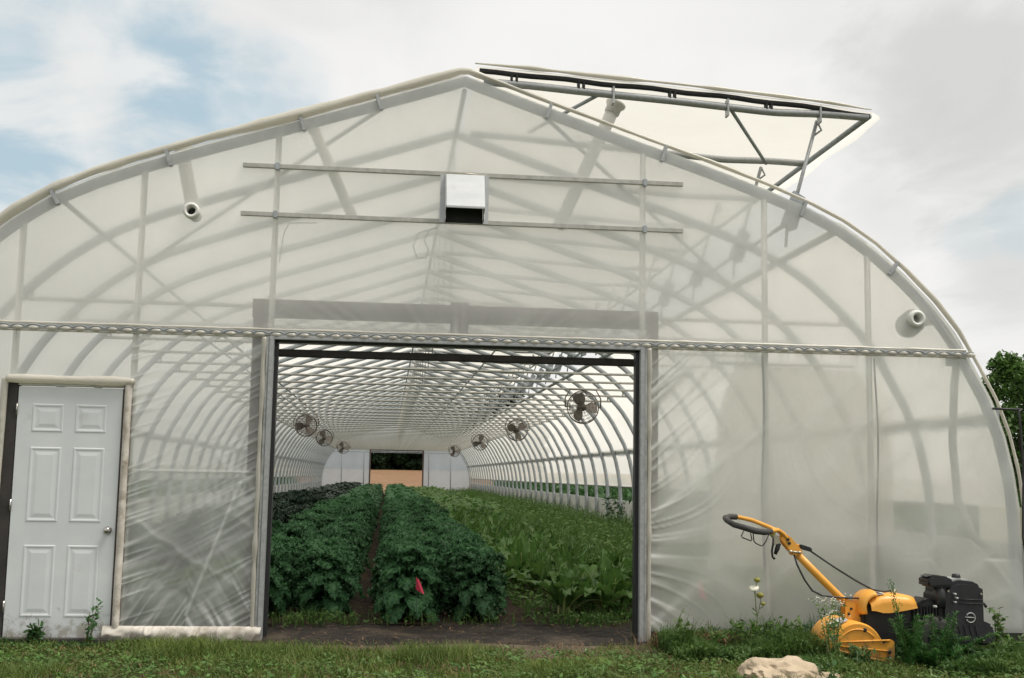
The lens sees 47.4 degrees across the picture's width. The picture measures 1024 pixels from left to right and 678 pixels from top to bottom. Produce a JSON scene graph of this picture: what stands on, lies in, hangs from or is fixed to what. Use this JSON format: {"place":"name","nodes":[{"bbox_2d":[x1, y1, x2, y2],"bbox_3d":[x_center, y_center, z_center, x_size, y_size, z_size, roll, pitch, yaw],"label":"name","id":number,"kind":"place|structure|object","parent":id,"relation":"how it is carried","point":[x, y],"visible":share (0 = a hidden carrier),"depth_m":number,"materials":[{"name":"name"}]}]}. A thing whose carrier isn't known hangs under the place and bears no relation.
{"place":"outdoors","nodes":[
{"label":"outdoors","id":0,"kind":"place"},
{"bbox_2d":[198,643,670,660],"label":"dirt path","id":1,"kind":"structure","parent":0,"point":[539,648],"depth_m":9.10,"materials":[{"name":"soil"}]},
{"bbox_2d":[235,622,652,646],"bbox_3d":[-0.527,2.472,9.801,3.500,0.087,1.320,2,-7,-6],"label":"ground cover sheet","id":2,"kind":"object","parent":1,"relation":"on","point":[334,632],"visible":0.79,"depth_m":9.59,"materials":[{"name":"fabric"}]},
{"bbox_2d":[268,604,631,629],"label":"weeds","id":3,"kind":"object","parent":2,"relation":"on","point":[290,619],"visible":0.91,"depth_m":10.30,"materials":[{"name":"plant"}]},
{"bbox_2d":[279,621,642,643],"bbox_3d":[-0.459,2.427,9.673,3.106,0.021,1.398,2,-7,-6],"label":"straw","id":4,"kind":"object","parent":2,"relation":"on","point":[464,632],"visible":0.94,"depth_m":9.73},
{"bbox_2d":[268,494,631,624],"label":"soil","id":5,"kind":"structure","parent":0,"point":[356,603],"depth_m":10.98,"materials":[{"name":"soil"}]},
{"bbox_2d":[127,529,158,584],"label":"purple kale plant","id":6,"kind":"object","parent":5,"relation":"on","point":[138,547],"visible":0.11,"depth_m":10.74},
{"bbox_2d":[129,525,167,570],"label":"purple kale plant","id":7,"kind":"object","parent":5,"relation":"on","point":[138,529],"visible":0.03,"depth_m":12.04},
{"bbox_2d":[162,515,199,526],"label":"purple kale plant","id":8,"kind":"object","parent":5,"relation":"on","point":[176,522],"visible":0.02,"depth_m":13.56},
{"bbox_2d":[147,532,216,580],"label":"purple kale plant","id":9,"kind":"object","parent":5,"relation":"on","point":[184,546],"visible":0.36,"depth_m":10.63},
{"bbox_2d":[123,549,242,625],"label":"weeds","id":10,"kind":"object","parent":5,"relation":"on","point":[182,588],"visible":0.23,"depth_m":9.66,"materials":[{"name":"plant"}]},
{"bbox_2d":[155,526,226,582],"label":"purple kale plant","id":11,"kind":"object","parent":5,"relation":"on","point":[186,537],"visible":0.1,"depth_m":11.16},
{"bbox_2d":[177,512,210,524],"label":"purple kale plant","id":12,"kind":"object","parent":5,"relation":"on","point":[194,519],"visible":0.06,"depth_m":14.41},
{"bbox_2d":[198,520,241,556],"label":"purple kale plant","id":13,"kind":"object","parent":5,"relation":"on","point":[237,533],"visible":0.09,"depth_m":13.22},
{"bbox_2d":[197,517,243,545],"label":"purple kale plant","id":14,"kind":"object","parent":5,"relation":"on","point":[233,524],"visible":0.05,"depth_m":13.71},
{"bbox_2d":[224,539,295,615],"bbox_3d":[-2.345,2.238,10.693,0.780,0.822,0.746,0,-8,36],"label":"kale plant","id":15,"kind":"object","parent":5,"relation":"on","point":[278,588],"visible":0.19,"depth_m":10.57,"materials":[{"name":"plant"}]},
{"bbox_2d":[229,549,292,612],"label":"kale plant","id":16,"kind":"object","parent":5,"relation":"on","point":[271,609],"visible":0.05,"depth_m":11.04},
{"bbox_2d":[241,540,301,604],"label":"kale plant","id":17,"kind":"object","parent":5,"relation":"on","point":[289,551],"visible":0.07,"depth_m":11.49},
{"bbox_2d":[271,535,304,562],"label":"kale plant","id":18,"kind":"object","parent":5,"relation":"on","point":[283,538],"visible":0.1,"depth_m":11.90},
{"bbox_2d":[271,519,310,550],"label":"kale plant","id":19,"kind":"object","parent":5,"relation":"on","point":[296,531],"visible":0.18,"depth_m":13.51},
{"bbox_2d":[281,519,315,532],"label":"kale plant","id":20,"kind":"object","parent":5,"relation":"on","point":[306,523],"visible":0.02,"depth_m":14.80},
{"bbox_2d":[289,512,323,529],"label":"kale plant","id":21,"kind":"object","parent":5,"relation":"on","point":[301,518],"visible":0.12,"depth_m":16.36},
{"bbox_2d":[288,547,355,608],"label":"kale plant","id":22,"kind":"object","parent":5,"relation":"on","point":[293,604],"visible":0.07,"depth_m":11.05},
{"bbox_2d":[292,539,360,601],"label":"kale plant","id":23,"kind":"object","parent":5,"relation":"on","point":[326,547],"visible":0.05,"depth_m":11.58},
{"bbox_2d":[289,541,365,617],"bbox_3d":[-1.716,2.241,10.766,0.658,0.734,0.651,7,-9,-41],"label":"kale plant","id":24,"kind":"object","parent":5,"relation":"on","point":[327,568],"visible":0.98,"depth_m":10.62,"materials":[{"name":"plant"}]},
{"bbox_2d":[299,535,363,594],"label":"kale plant","id":25,"kind":"object","parent":5,"relation":"on","point":[318,539],"visible":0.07,"depth_m":12.45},
{"bbox_2d":[301,481,363,499],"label":"purple kale plants","id":26,"kind":"object","parent":5,"relation":"on","point":[331,491],"visible":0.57,"depth_m":43.91,"materials":[{"name":"plant"}]},
{"bbox_2d":[314,522,361,566],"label":"kale plant","id":27,"kind":"object","parent":5,"relation":"on","point":[334,528],"visible":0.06,"depth_m":14.00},
{"bbox_2d":[315,516,365,569],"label":"kale plant","id":28,"kind":"object","parent":5,"relation":"on","point":[330,520],"visible":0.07,"depth_m":15.61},
{"bbox_2d":[317,530,365,579],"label":"kale plant","id":29,"kind":"object","parent":5,"relation":"on","point":[342,535],"visible":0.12,"depth_m":13.59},
{"bbox_2d":[321,538,362,584],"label":"kale plant","id":30,"kind":"object","parent":5,"relation":"on","point":[333,542],"visible":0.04,"depth_m":11.90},
{"bbox_2d":[323,521,370,568],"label":"kale plant","id":31,"kind":"object","parent":5,"relation":"on","point":[366,559],"visible":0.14,"depth_m":15.24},
{"bbox_2d":[333,514,366,550],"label":"kale plant","id":32,"kind":"object","parent":5,"relation":"on","point":[344,518],"visible":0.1,"depth_m":17.35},
{"bbox_2d":[336,505,372,544],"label":"kale plant","id":33,"kind":"object","parent":5,"relation":"on","point":[346,509],"visible":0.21,"depth_m":20.66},
{"bbox_2d":[337,483,383,515],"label":"kale plants","id":34,"kind":"object","parent":5,"relation":"on","point":[375,491],"visible":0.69,"depth_m":42.14,"materials":[{"name":"plant"}]},
{"bbox_2d":[378,510,410,533],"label":"kale plant","id":35,"kind":"object","parent":5,"relation":"on","point":[390,515],"visible":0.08,"depth_m":19.43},
{"bbox_2d":[370,531,422,602],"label":"kale plant","id":36,"kind":"object","parent":5,"relation":"on","point":[375,572],"visible":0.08,"depth_m":11.81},
{"bbox_2d":[376,514,421,554],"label":"kale plant","id":37,"kind":"object","parent":5,"relation":"on","point":[403,517],"visible":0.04,"depth_m":17.71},
{"bbox_2d":[375,523,423,560],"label":"kale plant","id":38,"kind":"object","parent":5,"relation":"on","point":[415,527],"visible":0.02,"depth_m":14.84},
{"bbox_2d":[381,519,419,538],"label":"kale plant","id":39,"kind":"object","parent":5,"relation":"on","point":[400,522],"visible":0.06,"depth_m":15.74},
{"bbox_2d":[381,483,423,511],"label":"kale plants","id":40,"kind":"object","parent":5,"relation":"on","point":[398,491],"visible":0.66,"depth_m":42.60,"materials":[{"name":"plant"}]},
{"bbox_2d":[366,539,448,624],"bbox_3d":[-0.957,2.247,10.614,0.724,0.837,0.757,-2,-8,34],"label":"kale plant","id":41,"kind":"object","parent":5,"relation":"on","point":[398,582],"visible":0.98,"depth_m":10.46,"materials":[{"name":"plant"}]},
{"bbox_2d":[376,538,441,612],"bbox_3d":[-0.974,2.298,11.112,0.661,0.796,0.692,0,-9,-19],"label":"kale plant","id":42,"kind":"object","parent":5,"relation":"on","point":[437,597],"visible":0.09,"depth_m":11.10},
{"bbox_2d":[378,535,446,595],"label":"kale plant","id":43,"kind":"object","parent":5,"relation":"on","point":[436,540],"visible":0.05,"depth_m":11.48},
{"bbox_2d":[412,499,437,510],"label":"kale plant","id":44,"kind":"object","parent":5,"relation":"on","point":[424,505],"visible":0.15,"depth_m":23.60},
{"bbox_2d":[417,507,449,518],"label":"kale plant","id":45,"kind":"object","parent":5,"relation":"on","point":[428,510],"visible":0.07,"depth_m":20.28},
{"bbox_2d":[425,521,461,536],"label":"kale plant","id":46,"kind":"object","parent":5,"relation":"on","point":[437,526],"visible":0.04,"depth_m":15.25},
{"bbox_2d":[435,525,474,536],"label":"kale plant","id":47,"kind":"object","parent":5,"relation":"on","point":[456,529],"visible":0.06,"depth_m":14.46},
{"bbox_2d":[409,486,501,514],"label":"chard plants","id":48,"kind":"object","parent":5,"relation":"on","point":[443,498],"visible":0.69,"depth_m":34.72,"materials":[{"name":"plant"}]},
{"bbox_2d":[435,538,476,569],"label":"kale plant","id":49,"kind":"object","parent":5,"relation":"on","point":[445,542],"visible":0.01,"depth_m":12.06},
{"bbox_2d":[435,533,483,557],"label":"kale plant","id":50,"kind":"object","parent":5,"relation":"on","point":[468,538],"visible":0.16,"depth_m":12.42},
{"bbox_2d":[435,540,497,604],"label":"kale plant","id":51,"kind":"object","parent":5,"relation":"on","point":[448,561],"visible":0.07,"depth_m":11.41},
{"bbox_2d":[438,543,508,614],"bbox_3d":[-0.372,2.339,11.116,0.706,0.785,0.672,1,-7,3],"label":"kale plant","id":52,"kind":"object","parent":5,"relation":"on","point":[482,550],"visible":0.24,"depth_m":11.02,"materials":[{"name":"plant"}]},
{"bbox_2d":[439,549,508,621],"bbox_3d":[-0.315,2.289,10.693,0.641,0.726,0.624,6,-8,-37],"label":"kale plant","id":53,"kind":"object","parent":5,"relation":"on","point":[468,574],"visible":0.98,"depth_m":10.56,"materials":[{"name":"plant"}]},
{"bbox_2d":[478,527,508,546],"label":"chard plant","id":54,"kind":"object","parent":5,"relation":"on","point":[503,532],"visible":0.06,"depth_m":17.40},
{"bbox_2d":[484,512,505,525],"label":"chard plant","id":55,"kind":"object","parent":5,"relation":"on","point":[500,519],"visible":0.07,"depth_m":23.32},
{"bbox_2d":[484,535,517,564],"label":"chard plant","id":56,"kind":"object","parent":5,"relation":"on","point":[504,541],"visible":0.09,"depth_m":15.46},
{"bbox_2d":[491,529,525,551],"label":"chard plant","id":57,"kind":"object","parent":5,"relation":"on","point":[511,540],"visible":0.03,"depth_m":15.88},
{"bbox_2d":[496,539,554,585],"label":"chard plant","id":58,"kind":"object","parent":5,"relation":"on","point":[519,561],"visible":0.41,"depth_m":13.39,"materials":[{"name":"plant"}]},
{"bbox_2d":[504,550,547,590],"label":"chard plant","id":59,"kind":"object","parent":5,"relation":"on","point":[512,571],"visible":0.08,"depth_m":12.88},
{"bbox_2d":[508,534,557,559],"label":"chard plant","id":60,"kind":"object","parent":5,"relation":"on","point":[533,545],"visible":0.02,"depth_m":14.14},
{"bbox_2d":[506,549,561,595],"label":"chard plant","id":61,"kind":"object","parent":5,"relation":"on","point":[532,573],"visible":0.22,"depth_m":12.29,"materials":[{"name":"plant"}]},
{"bbox_2d":[523,518,549,533],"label":"chard plant","id":62,"kind":"object","parent":5,"relation":"on","point":[538,524],"visible":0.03,"depth_m":21.36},
{"bbox_2d":[522,564,615,615],"bbox_3d":[0.596,2.361,10.824,0.737,0.518,0.752,5,-8,-32],"label":"chard plant","id":63,"kind":"object","parent":5,"relation":"on","point":[562,592],"visible":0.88,"depth_m":10.84,"materials":[{"name":"plant"}]},
{"bbox_2d":[543,548,601,605],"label":"chard plant","id":64,"kind":"object","parent":5,"relation":"on","point":[593,568],"visible":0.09,"depth_m":11.52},
{"bbox_2d":[557,538,593,557],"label":"chard plant","id":65,"kind":"object","parent":5,"relation":"on","point":[571,548],"visible":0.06,"depth_m":16.03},
{"bbox_2d":[551,551,599,574],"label":"chard plant","id":66,"kind":"object","parent":5,"relation":"on","point":[571,560],"visible":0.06,"depth_m":12.92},
{"bbox_2d":[551,544,599,566],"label":"chard plant","id":67,"kind":"object","parent":5,"relation":"on","point":[555,554],"visible":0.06,"depth_m":13.62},
{"bbox_2d":[562,535,595,556],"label":"chard plant","id":68,"kind":"object","parent":5,"relation":"on","point":[571,542],"visible":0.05,"depth_m":16.54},
{"bbox_2d":[572,552,631,615],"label":"chard plant","id":69,"kind":"object","parent":5,"relation":"on","point":[610,585],"visible":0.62,"depth_m":10.96,"materials":[{"name":"plant"}]},
{"bbox_2d":[589,566,631,608],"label":"chard plant","id":70,"kind":"object","parent":5,"relation":"on","point":[627,583],"visible":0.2,"depth_m":11.35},
{"bbox_2d":[601,492,630,523],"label":"tall weed","id":71,"kind":"object","parent":5,"relation":"on","point":[616,507],"visible":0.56,"depth_m":25.47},
{"bbox_2d":[605,550,628,566],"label":"chard plant","id":72,"kind":"object","parent":5,"relation":"on","point":[615,560],"visible":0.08,"depth_m":13.45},
{"bbox_2d":[0,491,1023,677],"bbox_3d":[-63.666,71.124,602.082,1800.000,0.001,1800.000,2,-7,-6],"label":"ground","id":73,"kind":"structure","parent":0,"point":[401,665],"depth_m":8.25,"materials":[{"name":"plant"}]},
{"bbox_2d":[22,619,45,643],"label":"weed","id":74,"kind":"object","parent":73,"relation":"on","point":[36,632],"visible":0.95,"depth_m":8.89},
{"bbox_2d":[0,636,97,647],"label":"weeds","id":75,"kind":"object","parent":73,"relation":"on","point":[57,644],"visible":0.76,"depth_m":8.84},
{"bbox_2d":[82,598,102,643],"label":"weed","id":76,"kind":"object","parent":73,"relation":"on","point":[91,627],"visible":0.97,"depth_m":8.96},
{"bbox_2d":[130,477,298,498],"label":"tall weeds","id":77,"kind":"object","parent":73,"relation":"on","point":[161,488],"visible":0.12,"depth_m":33.22,"materials":[{"name":"plant"}]},
{"bbox_2d":[0,643,1020,677],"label":"broadleaf weeds","id":78,"kind":"object","parent":73,"relation":"on","point":[181,673],"visible":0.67,"depth_m":8.08,"materials":[{"name":"plant"}]},
{"bbox_2d":[0,63,1023,646],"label":"greenhouse","id":79,"kind":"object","parent":73,"relation":"on","point":[454,249],"visible":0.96,"depth_m":9.81,"materials":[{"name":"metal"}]},
{"bbox_2d":[2,386,123,637],"bbox_3d":[-3.517,1.363,9.127,0.811,1.975,0.095,2,-7,-6],"label":"door","id":80,"kind":"structure","parent":79,"relation":"in","point":[63,504],"depth_m":9.14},
{"bbox_2d":[293,413,318,436],"bbox_3d":[-5.451,2.286,30.931,0.681,0.619,0.258,1,-7,0],"label":"circulation fan","id":81,"kind":"object","parent":79,"relation":"attached to","point":[299,425],"visible":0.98,"depth_m":30.86},
{"bbox_2d":[315,429,333,445],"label":"circulation fan","id":82,"kind":"object","parent":79,"relation":"attached to","point":[322,434],"visible":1,"depth_m":41.63},
{"bbox_2d":[471,434,488,450],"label":"circulation fan","id":83,"kind":"object","parent":79,"relation":"hanging from","point":[479,442],"visible":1,"depth_m":43.76},
{"bbox_2d":[505,418,529,440],"bbox_3d":[0.127,2.455,31.506,0.681,0.619,0.258,2,-7,-12],"label":"circulation fan","id":84,"kind":"object","parent":79,"relation":"hanging from","point":[522,425],"visible":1,"depth_m":31.44},
{"bbox_2d":[564,389,600,423],"bbox_3d":[1.245,1.204,20.716,0.681,0.619,0.258,3,-7,-14],"label":"circulation fan","id":85,"kind":"object","parent":79,"relation":"attached to","point":[579,399],"visible":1,"depth_m":20.64},
{"bbox_2d":[992,407,1023,548],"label":"power cable","id":86,"kind":"object","parent":79,"relation":"hanging from","point":[1020,425],"visible":1,"depth_m":9.97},
{"bbox_2d":[0,637,1023,677],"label":"clover","id":87,"kind":"object","parent":73,"relation":"on","point":[110,668],"visible":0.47,"depth_m":8.10,"materials":[{"name":"plant"}]},
{"bbox_2d":[2,638,1023,677],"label":"straw","id":88,"kind":"object","parent":73,"relation":"on","point":[393,663],"visible":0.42,"depth_m":8.26,"materials":[{"name":"plant"}]},
{"bbox_2d":[441,487,632,558],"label":"weeds","id":89,"kind":"object","parent":73,"relation":"on","point":[563,519],"visible":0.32,"depth_m":24.87,"materials":[{"name":"plant"}]},
{"bbox_2d":[449,497,632,608],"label":"weeds","id":90,"kind":"object","parent":73,"relation":"on","point":[541,571],"visible":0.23,"depth_m":14.45,"materials":[{"name":"plant"}]},
{"bbox_2d":[503,573,631,618],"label":"weeds","id":91,"kind":"object","parent":73,"relation":"on","point":[586,604],"visible":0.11,"depth_m":11.08,"materials":[{"name":"plant"}]},
{"bbox_2d":[613,626,752,647],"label":"dry grass clump","id":92,"kind":"object","parent":73,"relation":"on","point":[653,641],"visible":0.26,"depth_m":9.30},
{"bbox_2d":[691,626,733,645],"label":"weed","id":93,"kind":"object","parent":73,"relation":"on","point":[716,637],"visible":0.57,"depth_m":9.14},
{"bbox_2d":[651,613,826,661],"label":"weeds","id":94,"kind":"object","parent":73,"relation":"on","point":[680,643],"visible":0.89,"depth_m":8.86,"materials":[{"name":"plant"}]},
{"bbox_2d":[729,617,778,644],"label":"weed","id":95,"kind":"object","parent":73,"relation":"on","point":[741,631],"visible":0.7,"depth_m":9.29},
{"bbox_2d":[489,480,1022,544],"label":"tall weeds","id":96,"kind":"object","parent":73,"relation":"on","point":[627,493],"visible":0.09,"depth_m":42.13,"materials":[{"name":"plant"}]},
{"bbox_2d":[748,578,774,636],"bbox_3d":[1.951,2.228,9.314,0.308,0.638,0.182,-2,-7,21],"label":"wild carrot","id":97,"kind":"object","parent":73,"relation":"on","point":[754,589],"visible":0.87,"depth_m":9.31,"materials":[{"name":"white plant"}]},
{"bbox_2d":[736,655,839,677],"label":"rock","id":98,"kind":"object","parent":73,"relation":"on","point":[788,665],"visible":0.88,"depth_m":7.85,"materials":[{"name":"stone"}]},
{"bbox_2d":[774,615,803,632],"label":"weed","id":99,"kind":"object","parent":73,"relation":"on","point":[784,625],"visible":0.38,"depth_m":9.13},
{"bbox_2d":[815,655,838,677],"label":"weed","id":100,"kind":"object","parent":73,"relation":"on","point":[827,663],"visible":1,"depth_m":7.82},
{"bbox_2d":[808,597,850,656],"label":"flowering weed","id":101,"kind":"object","parent":73,"relation":"on","point":[835,648],"visible":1,"depth_m":8.66,"materials":[{"name":"green plant"}]},
{"bbox_2d":[797,651,862,673],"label":"weeds","id":102,"kind":"object","parent":73,"relation":"on","point":[815,659],"visible":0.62,"depth_m":8.38,"materials":[{"name":"plant"}]},
{"bbox_2d":[722,514,993,662],"bbox_3d":[2.676,1.942,9.075,2.102,1.110,0.547,2,-7,-6],"label":"garden tiller","id":103,"kind":"object","parent":73,"relation":"on","point":[869,610],"visible":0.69,"depth_m":8.96,"materials":[{"name":"metal"}]},
{"bbox_2d":[847,643,875,665],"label":"weed","id":104,"kind":"object","parent":73,"relation":"on","point":[857,653],"visible":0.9,"depth_m":8.59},
{"bbox_2d":[793,614,1022,660],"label":"weeds","id":105,"kind":"object","parent":73,"relation":"on","point":[901,654],"visible":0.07,"depth_m":9.27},
{"bbox_2d":[887,579,1000,667],"bbox_3d":[3.074,2.097,8.664,0.775,0.653,0.788,2,-7,-6],"label":"feathery weed","id":106,"kind":"object","parent":73,"relation":"on","point":[915,652],"visible":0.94,"depth_m":8.51,"materials":[{"name":"plant"}]},
{"bbox_2d":[925,636,1023,676],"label":"weeds","id":107,"kind":"object","parent":73,"relation":"on","point":[1004,660],"visible":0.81,"depth_m":8.28,"materials":[{"name":"plant"}]},
{"bbox_2d":[987,605,1012,646],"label":"weed","id":108,"kind":"object","parent":73,"relation":"on","point":[999,628],"visible":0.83,"depth_m":9.51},
{"bbox_2d":[981,349,1023,506],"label":"tree","id":109,"kind":"object","parent":73,"relation":"on","point":[1006,372],"visible":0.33,"depth_m":40.83,"materials":[{"name":"green plant"}]},
{"bbox_2d":[986,635,1023,652],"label":"weed","id":110,"kind":"object","parent":73,"relation":"on","point":[992,645],"visible":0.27,"depth_m":8.94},
{"bbox_2d":[0,0,1023,439],"label":"sky","id":111,"kind":"structure","parent":0,"point":[937,181],"materials":[{"name":"white"}]},
{"bbox_2d":[296,469,1019,493],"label":"field","id":112,"kind":"structure","parent":0,"point":[408,478],"depth_m":126.64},
{"bbox_2d":[371,451,390,469],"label":"tree","id":113,"kind":"object","parent":112,"relation":"on","point":[379,461],"visible":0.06,"depth_m":174.25,"materials":[{"name":"green plant"}]},
{"bbox_2d":[386,452,420,469],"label":"tree","id":114,"kind":"object","parent":112,"relation":"on","point":[404,461],"visible":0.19,"depth_m":176.94,"materials":[{"name":"green plant"}]},
{"bbox_2d":[412,452,422,469],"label":"tree","id":115,"kind":"object","parent":112,"relation":"on","point":[419,464],"visible":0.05,"depth_m":176.99,"materials":[{"name":"green plant"}]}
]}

